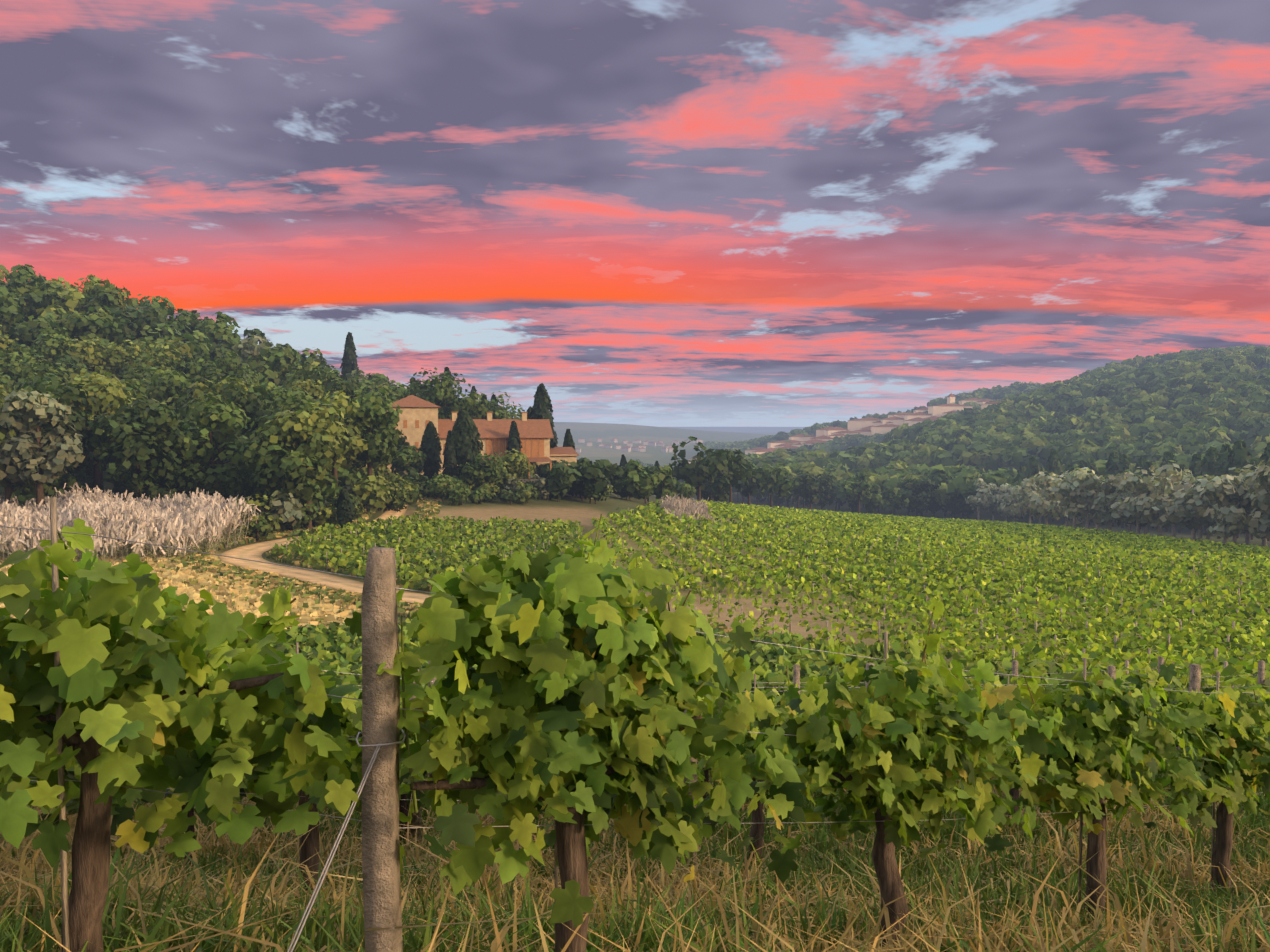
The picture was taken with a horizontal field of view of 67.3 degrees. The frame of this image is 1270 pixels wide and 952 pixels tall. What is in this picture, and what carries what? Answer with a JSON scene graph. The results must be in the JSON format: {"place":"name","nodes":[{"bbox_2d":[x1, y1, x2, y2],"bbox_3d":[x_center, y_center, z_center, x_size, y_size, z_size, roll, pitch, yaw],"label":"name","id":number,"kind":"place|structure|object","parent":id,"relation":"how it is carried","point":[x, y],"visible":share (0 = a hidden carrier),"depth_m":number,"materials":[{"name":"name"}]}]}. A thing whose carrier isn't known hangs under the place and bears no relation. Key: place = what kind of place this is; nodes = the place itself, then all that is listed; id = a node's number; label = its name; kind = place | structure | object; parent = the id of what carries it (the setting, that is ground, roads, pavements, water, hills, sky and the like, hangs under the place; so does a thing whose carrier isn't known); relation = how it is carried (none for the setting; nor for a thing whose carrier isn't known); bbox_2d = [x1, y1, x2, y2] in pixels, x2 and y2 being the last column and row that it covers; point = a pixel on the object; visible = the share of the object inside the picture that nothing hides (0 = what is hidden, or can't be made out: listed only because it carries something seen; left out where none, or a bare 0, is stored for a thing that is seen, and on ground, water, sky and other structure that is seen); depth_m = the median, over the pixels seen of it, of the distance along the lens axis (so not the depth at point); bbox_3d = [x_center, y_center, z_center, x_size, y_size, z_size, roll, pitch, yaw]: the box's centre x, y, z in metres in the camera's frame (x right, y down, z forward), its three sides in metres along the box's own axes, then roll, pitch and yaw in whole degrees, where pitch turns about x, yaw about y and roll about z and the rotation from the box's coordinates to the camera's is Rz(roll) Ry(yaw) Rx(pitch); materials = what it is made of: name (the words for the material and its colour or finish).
{"place":"outdoors","nodes":[
{"label":"outdoors","id":0,"kind":"place"},
{"bbox_2d":[219,503,430,603],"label":"dirt track","id":1,"kind":"structure","parent":0,"point":[255,551],"depth_m":71.80,"materials":[{"name":"beige soil"}]},
{"bbox_2d":[0,365,1269,943],"bbox_3d":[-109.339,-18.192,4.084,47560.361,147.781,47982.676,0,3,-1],"label":"ground","id":2,"kind":"structure","parent":0,"point":[574,509],"depth_m":120.27,"materials":[{"name":"soil"}]},
{"bbox_2d":[0,482,260,564],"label":"reed bed","id":3,"kind":"object","parent":2,"relation":"on","point":[181,521],"visible":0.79,"depth_m":75.80,"materials":[{"name":"beige plant"}]},
{"bbox_2d":[0,264,508,532],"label":"hill woods","id":4,"kind":"object","parent":2,"relation":"on","point":[288,411],"depth_m":110.35,"materials":[{"name":"green plant"}]},
{"bbox_2d":[287,729,405,951],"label":"wire","id":5,"kind":"object","parent":2,"relation":"on","point":[372,760],"visible":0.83,"depth_m":2.57,"materials":[{"name":"grey metal"}]},
{"bbox_2d":[361,547,402,951],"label":"wooden post","id":6,"kind":"object","parent":2,"relation":"on","point":[380,799],"visible":0.98,"depth_m":2.68,"materials":[{"name":"brown wood"}]},
{"bbox_2d":[123,367,722,541],"bbox_3d":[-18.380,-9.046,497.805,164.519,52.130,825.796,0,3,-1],"label":"trees","id":7,"kind":"object","parent":2,"relation":"on","point":[585,478],"materials":[{"name":"green plant"}]},
{"bbox_2d":[272,514,588,589],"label":"vineyard plot","id":8,"kind":"object","parent":2,"relation":"on","point":[353,547],"visible":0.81,"depth_m":82.99,"materials":[{"name":"green plant"}]},
{"bbox_2d":[286,515,576,571],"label":"vineyard posts","id":9,"kind":"object","parent":2,"relation":"on","point":[433,550],"visible":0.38,"depth_m":82.16,"materials":[{"name":"brown wood"}]},
{"bbox_2d":[0,482,925,657],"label":"dry grass tufts","id":10,"kind":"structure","parent":2,"relation":"on","point":[307,594],"depth_m":62.96,"materials":[{"name":"yellow plant"}]},
{"bbox_2d":[352,407,592,498],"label":"villa wall","id":11,"kind":"structure","parent":2,"relation":"on","point":[411,432],"depth_m":147.11,"materials":[{"name":"beige paint"}]},
{"bbox_2d":[394,420,551,478],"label":"wall","id":12,"kind":"structure","parent":11,"relation":"attached to","point":[537,446],"depth_m":150.74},
{"bbox_2d":[390,395,578,461],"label":"roof","id":13,"kind":"structure","parent":11,"relation":"on","point":[528,428],"depth_m":152.17,"materials":[{"name":"orange tile"}]},
{"bbox_2d":[0,497,1261,951],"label":"grapevine trunks","id":14,"kind":"object","parent":2,"relation":"on","point":[82,909],"visible":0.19,"depth_m":3.05,"materials":[{"name":"brown wood"}]},
{"bbox_2d":[0,518,1269,927],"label":"vine row leaves","id":15,"kind":"object","parent":14,"relation":"attached to","point":[614,686],"visible":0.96,"depth_m":2.89,"materials":[{"name":"green plant"}]},
{"bbox_2d":[0,617,1269,837],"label":"vine leaves","id":16,"kind":"object","parent":14,"relation":"attached to","point":[322,647],"visible":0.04,"depth_m":27.77,"materials":[{"name":"green plant"}]},
{"bbox_2d":[0,773,1269,951],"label":"grass","id":17,"kind":"structure","parent":2,"relation":"on","point":[231,902],"depth_m":4.85,"materials":[{"name":"green plant"}]},
{"bbox_2d":[575,439,702,451],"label":"distant town","id":18,"kind":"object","parent":2,"relation":"on","point":[643,449],"visible":0.52,"depth_m":1611.65},
{"bbox_2d":[659,493,718,524],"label":"reed clump","id":19,"kind":"object","parent":2,"relation":"on","point":[678,506],"visible":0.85,"depth_m":134.35,"materials":[{"name":"beige plant"}]},
{"bbox_2d":[575,393,1003,459],"bbox_3d":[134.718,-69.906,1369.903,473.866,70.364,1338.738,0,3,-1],"label":"town","id":20,"kind":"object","parent":2,"relation":"on","point":[788,445],"depth_m":965.16},
{"bbox_2d":[408,656,1264,874],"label":"vineyard posts","id":21,"kind":"object","parent":2,"relation":"on","point":[1194,677],"visible":0.19,"depth_m":11.58,"materials":[{"name":"brown wood"}]},
{"bbox_2d":[0,526,1265,827],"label":"trellis wires","id":22,"kind":"object","parent":21,"relation":"attached to","point":[698,632],"visible":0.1,"depth_m":3.22,"materials":[{"name":"grey metal"}]},
{"bbox_2d":[689,397,996,463],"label":"town plaster","id":23,"kind":"object","parent":2,"relation":"on","point":[938,411],"visible":0.15,"depth_m":969.13,"materials":[{"name":"beige paint"}]},
{"bbox_2d":[581,499,1269,694],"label":"vineyard","id":24,"kind":"object","parent":2,"relation":"on","point":[928,532],"visible":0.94,"depth_m":70.58,"materials":[{"name":"green plant"}]},
{"bbox_2d":[606,512,1269,684],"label":"vineyard posts","id":25,"kind":"object","parent":2,"relation":"on","point":[1149,649],"visible":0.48,"depth_m":62.15,"materials":[{"name":"green plant"}]},
{"bbox_2d":[669,436,1269,545],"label":"tree line","id":26,"kind":"object","parent":2,"relation":"on","point":[1198,487],"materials":[{"name":"green plant"}]},
{"bbox_2d":[701,344,1269,527],"bbox_3d":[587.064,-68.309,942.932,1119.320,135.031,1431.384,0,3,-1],"label":"hill woods","id":27,"kind":"object","parent":2,"relation":"on","point":[1183,406],"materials":[{"name":"green plant"}]},
{"bbox_2d":[0,0,1269,426],"label":"sky","id":28,"kind":"structure","parent":0,"point":[657,213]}
]}

